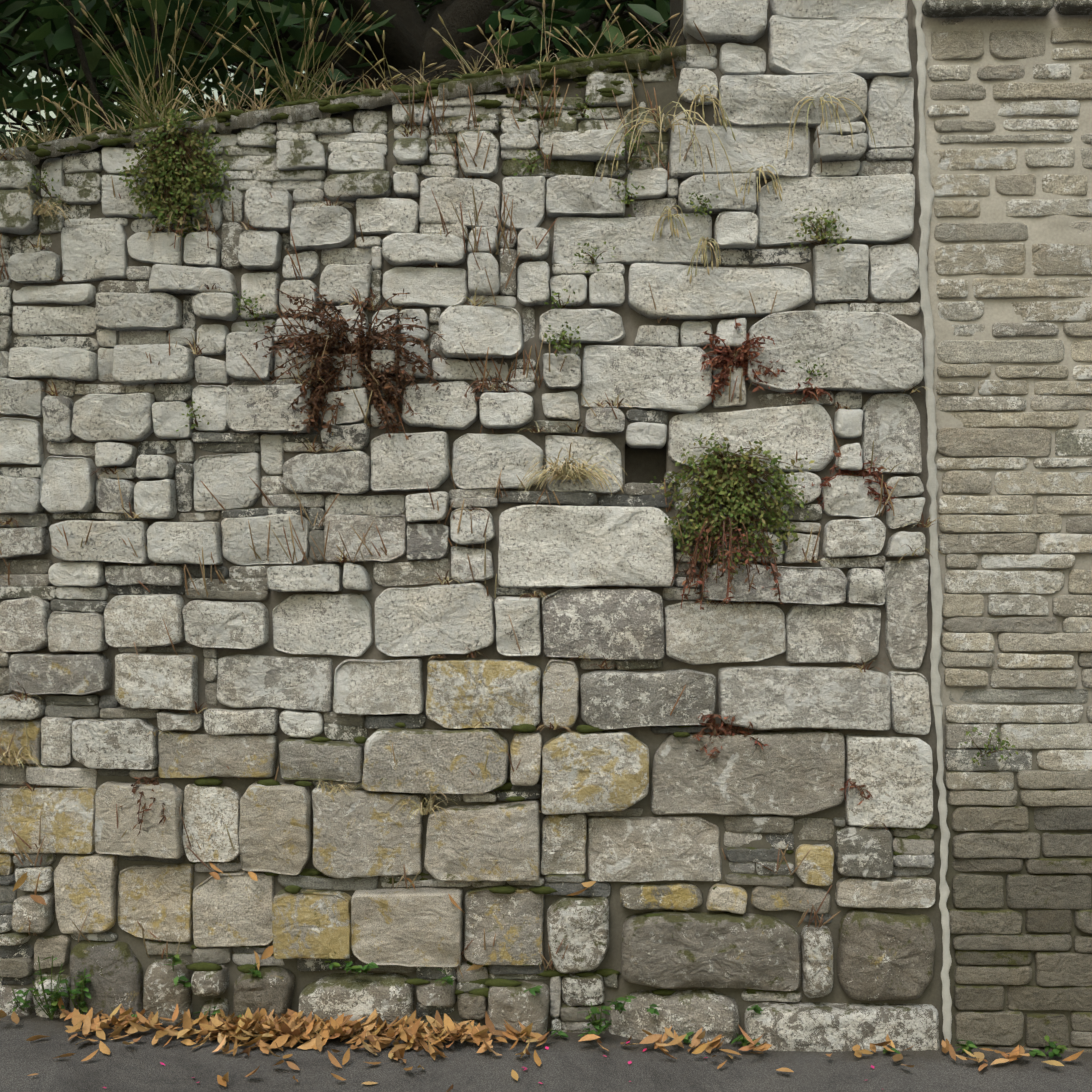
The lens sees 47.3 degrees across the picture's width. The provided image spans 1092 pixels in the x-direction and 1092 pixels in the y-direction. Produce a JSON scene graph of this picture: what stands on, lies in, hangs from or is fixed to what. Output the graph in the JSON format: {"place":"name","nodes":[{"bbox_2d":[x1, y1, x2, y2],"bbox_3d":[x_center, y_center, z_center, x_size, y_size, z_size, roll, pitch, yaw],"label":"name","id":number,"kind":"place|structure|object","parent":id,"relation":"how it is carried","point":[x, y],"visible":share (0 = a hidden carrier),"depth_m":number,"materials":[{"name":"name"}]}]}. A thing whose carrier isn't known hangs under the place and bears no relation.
{"place":"outdoors","nodes":[
{"label":"outdoors","id":0,"kind":"place"},
{"bbox_2d":[0,5,507,148],"label":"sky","id":1,"kind":"structure","parent":0,"point":[33,74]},
{"bbox_2d":[0,0,669,148],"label":"tree","id":2,"kind":"object","parent":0,"point":[54,30],"depth_m":5.42,"materials":[{"name":"green plant"}]},
{"bbox_2d":[0,0,1091,1052],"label":"stone wall","id":3,"kind":"structure","parent":0,"point":[579,549],"depth_m":3.92,"materials":[{"name":"grey stone"}]},
{"bbox_2d":[0,0,1091,1047],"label":"mortar joint","id":4,"kind":"object","parent":3,"relation":"attached to","point":[1044,228],"depth_m":3.93,"materials":[{"name":"grey concrete"}]},
{"bbox_2d":[0,0,1091,164],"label":"wall cap","id":5,"kind":"object","parent":3,"relation":"on","point":[930,9],"visible":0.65,"depth_m":3.92,"materials":[{"name":"grey stone"}]},
{"bbox_2d":[625,444,665,483],"bbox_3d":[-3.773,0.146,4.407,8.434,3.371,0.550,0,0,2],"label":"hole","id":6,"kind":"object","parent":3,"relation":"in","point":[644,465],"depth_m":3.99,"materials":[{"name":"black"}]},
{"bbox_2d":[0,21,899,970],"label":"dry twigs","id":7,"kind":"object","parent":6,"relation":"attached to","point":[474,249],"visible":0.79,"depth_m":3.91,"materials":[{"name":"brown plant"}]},
{"bbox_2d":[0,0,955,835],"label":"dry wall plants","id":8,"kind":"object","parent":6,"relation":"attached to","point":[314,344],"depth_m":3.90,"materials":[{"name":"brown plant"}]},
{"bbox_2d":[26,46,938,997],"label":"moss cushions","id":9,"kind":"object","parent":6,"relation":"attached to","point":[326,106],"visible":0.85,"depth_m":3.93,"materials":[{"name":"green plant"}]},
{"bbox_2d":[9,0,1018,767],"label":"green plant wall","id":10,"kind":"structure","parent":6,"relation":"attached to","point":[169,156],"depth_m":3.90,"materials":[{"name":"green plant"}]},
{"bbox_2d":[912,0,951,1042],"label":"joint plaster","id":11,"kind":"object","parent":3,"relation":"attached to","point":[927,193],"visible":0.94,"depth_m":3.89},
{"bbox_2d":[0,1012,1091,1091],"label":"road","id":12,"kind":"structure","parent":0,"point":[570,1063],"depth_m":3.67,"materials":[{"name":"grey asphalt"}]},
{"bbox_2d":[8,953,1066,1057],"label":"weeds","id":13,"kind":"object","parent":12,"relation":"on","point":[968,1046],"visible":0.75,"depth_m":3.90,"materials":[{"name":"plant"}]},
{"bbox_2d":[0,862,1083,1091],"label":"fallen leaves","id":14,"kind":"object","parent":12,"relation":"on","point":[290,1028],"visible":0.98,"depth_m":3.81,"materials":[{"name":"orange plant"}]},
{"bbox_2d":[670,0,686,46],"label":"wall","id":15,"kind":"structure","parent":0,"point":[676,6],"depth_m":4.15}
]}

